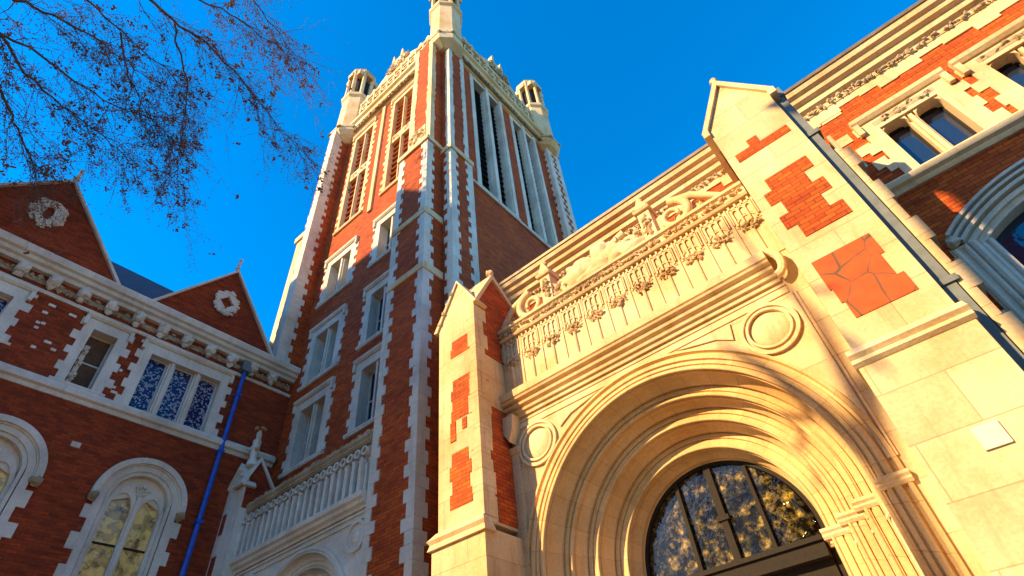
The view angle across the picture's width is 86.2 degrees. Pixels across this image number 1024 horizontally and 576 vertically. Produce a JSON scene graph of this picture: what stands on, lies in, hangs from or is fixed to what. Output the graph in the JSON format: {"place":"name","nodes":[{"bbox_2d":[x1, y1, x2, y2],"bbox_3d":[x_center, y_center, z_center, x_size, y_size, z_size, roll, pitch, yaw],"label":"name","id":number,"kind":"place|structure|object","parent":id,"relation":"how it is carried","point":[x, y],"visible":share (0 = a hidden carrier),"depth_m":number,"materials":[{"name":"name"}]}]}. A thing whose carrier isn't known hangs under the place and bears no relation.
{"place":"outdoors","nodes":[
{"label":"outdoors","id":0,"kind":"place"},
{"bbox_2d":[0,0,918,341],"label":"sky","id":1,"kind":"structure","parent":0,"point":[625,86],"materials":[{"name":"blue"}]},
{"bbox_2d":[499,0,1023,575],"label":"brick hall","id":2,"kind":"structure","parent":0,"point":[917,108],"depth_m":10.23,"materials":[{"name":"stone"}]},
{"bbox_2d":[848,67,1010,172],"bbox_3d":[7.640,-3.006,10.174,1.864,1.850,0.490,-33,-50,25],"label":"window","id":3,"kind":"structure","parent":2,"relation":"in","point":[948,116],"depth_m":10.20,"materials":[{"name":"stone"}]},
{"bbox_2d":[945,158,1023,323],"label":"window","id":4,"kind":"structure","parent":2,"relation":"in","point":[989,229],"depth_m":8.45,"materials":[{"name":"stone"}]},
{"bbox_2d":[948,15,1023,109],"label":"window","id":5,"kind":"structure","parent":2,"relation":"in","point":[1003,72],"depth_m":9.77,"materials":[{"name":"stone"}]},
{"label":"path","id":6,"kind":"structure","parent":0,"visible":0},
{"bbox_2d":[0,0,362,276],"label":"bare tree","id":7,"kind":"object","parent":6,"relation":"on","point":[183,142],"visible":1,"depth_m":17.44,"materials":[{"name":"brown plant"}]},
{"bbox_2d":[229,429,372,575],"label":"entrance porch","id":8,"kind":"object","parent":6,"relation":"on","point":[307,521],"visible":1,"depth_m":13.81,"materials":[{"name":"stone"}]},
{"bbox_2d":[427,270,525,575],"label":"gabled pier","id":9,"kind":"structure","parent":6,"relation":"on","point":[478,528],"depth_m":10.56,"materials":[{"name":"stone"}]},
{"bbox_2d":[497,181,992,575],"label":"entrance porch","id":10,"kind":"object","parent":6,"relation":"on","point":[672,387],"visible":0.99,"depth_m":9.50,"materials":[{"name":"stone"}]},
{"bbox_2d":[771,557,841,575],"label":"door","id":11,"kind":"structure","parent":10,"relation":"in","point":[827,567],"depth_m":7.99,"materials":[{"name":"brown wood"}]},
{"bbox_2d":[702,78,1023,575],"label":"gabled pier","id":12,"kind":"structure","parent":6,"relation":"on","point":[940,372],"depth_m":6.54,"materials":[{"name":"stone"}]},
{"bbox_2d":[776,87,1023,370],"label":"downspout","id":13,"kind":"object","parent":12,"relation":"attached to","point":[947,283],"visible":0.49,"depth_m":7.24,"materials":[{"name":"grey metal"}]},
{"bbox_2d":[970,419,1013,450],"bbox_3d":[4.748,1.458,5.419,0.240,0.240,0.025,-33,-50,25],"label":"plaque","id":14,"kind":"object","parent":12,"relation":"attached to","point":[992,434],"visible":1,"depth_m":5.41,"materials":[{"name":"ceramic"}]},
{"label":"ground","id":15,"kind":"structure","parent":0,"visible":0},
{"bbox_2d":[0,169,300,575],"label":"brick wing","id":16,"kind":"structure","parent":15,"relation":"on","point":[119,384],"depth_m":15.80,"materials":[{"name":"red brick"}]},
{"bbox_2d":[0,272,39,343],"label":"window","id":17,"kind":"structure","parent":16,"relation":"in","point":[14,292],"depth_m":15.08,"materials":[{"name":"stone"}]},
{"bbox_2d":[0,413,47,538],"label":"window","id":18,"kind":"structure","parent":16,"relation":"in","point":[22,446],"depth_m":13.42,"materials":[{"name":"stone"}]},
{"bbox_2d":[48,310,136,396],"bbox_3d":[-12.280,2.000,16.027,0.570,2.540,1.560,-33,-50,25],"label":"window","id":19,"kind":"structure","parent":16,"relation":"in","point":[89,364],"depth_m":16.10,"materials":[{"name":"stone"}]},
{"bbox_2d":[53,458,187,575],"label":"window","id":20,"kind":"structure","parent":16,"relation":"in","point":[123,538],"depth_m":14.62,"materials":[{"name":"stone"}]},
{"bbox_2d":[113,335,235,435],"bbox_3d":[-10.634,3.169,17.479,0.450,2.470,3.128,-33,-50,25],"label":"window","id":21,"kind":"structure","parent":16,"relation":"in","point":[168,381],"depth_m":17.51,"materials":[{"name":"glass"}]},
{"bbox_2d":[179,360,251,575],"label":"downspout","id":22,"kind":"object","parent":16,"relation":"attached to","point":[245,369],"visible":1,"depth_m":16.79,"materials":[{"name":"blue paint"}]},
{"bbox_2d":[206,458,273,575],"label":"gabled pier","id":23,"kind":"structure","parent":15,"relation":"on","point":[246,486],"depth_m":16.15,"materials":[{"name":"stone"}]},
{"bbox_2d":[245,426,266,467],"bbox_3d":[-8.273,5.097,17.637,0.504,1.387,0.370,-20,-46,13],"label":"finial","id":24,"kind":"object","parent":23,"relation":"on","point":[254,448],"visible":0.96,"depth_m":17.48,"materials":[{"name":"stone"}]},
{"bbox_2d":[269,0,576,575],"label":"bell tower","id":25,"kind":"structure","parent":15,"relation":"on","point":[444,146],"depth_m":21.53,"materials":[{"name":"brick"}]},
{"bbox_2d":[278,376,335,479],"bbox_3d":[-6.688,4.711,18.378,2.433,2.910,0.590,-33,-50,25],"label":"window","id":26,"kind":"structure","parent":25,"relation":"in","point":[309,430],"depth_m":18.47,"materials":[{"name":"stone"}]},
{"bbox_2d":[297,303,347,392],"bbox_3d":[-6.984,2.308,20.729,2.419,2.960,0.590,-33,-50,25],"label":"window","id":27,"kind":"structure","parent":25,"relation":"in","point":[325,338],"depth_m":20.87,"materials":[{"name":"stone"}]},
{"bbox_2d":[315,235,358,309],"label":"window","id":28,"kind":"structure","parent":25,"relation":"in","point":[339,268],"depth_m":23.79,"materials":[{"name":"stone"}]},
{"bbox_2d":[332,116,377,235],"bbox_3d":[-8.010,-6.078,28.967,2.251,8.960,0.640,-33,-50,25],"label":"window","id":29,"kind":"structure","parent":25,"relation":"in","point":[357,177],"depth_m":28.76,"materials":[{"name":"stone"}]},
{"bbox_2d":[343,342,381,440],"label":"window","id":30,"kind":"structure","parent":25,"relation":"in","point":[366,367],"depth_m":17.32,"materials":[{"name":"stone"}]},
{"bbox_2d":[355,269,388,351],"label":"window","id":31,"kind":"structure","parent":25,"relation":"in","point":[374,294],"depth_m":19.73,"materials":[{"name":"stone"}]},
{"bbox_2d":[367,202,395,268],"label":"window","id":32,"kind":"structure","parent":25,"relation":"in","point":[383,225],"depth_m":22.66,"materials":[{"name":"stone"}]},
{"bbox_2d":[378,80,413,196],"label":"window","id":33,"kind":"structure","parent":25,"relation":"in","point":[399,139],"depth_m":27.65,"materials":[{"name":"stone"}]},
{"bbox_2d":[469,73,520,219],"bbox_3d":[-1.243,-7.382,27.524,0.710,10.910,2.840,-33,-50,25],"label":"window","id":34,"kind":"structure","parent":25,"relation":"in","point":[478,110],"depth_m":27.38,"materials":[{"name":"stone"}]},
{"bbox_2d":[509,114,554,247],"bbox_3d":[0.869,-5.770,29.438,0.710,10.910,2.590,-33,-50,25],"label":"window","id":35,"kind":"structure","parent":25,"relation":"in","point":[523,173],"depth_m":29.23,"materials":[{"name":"stone"}]}
]}

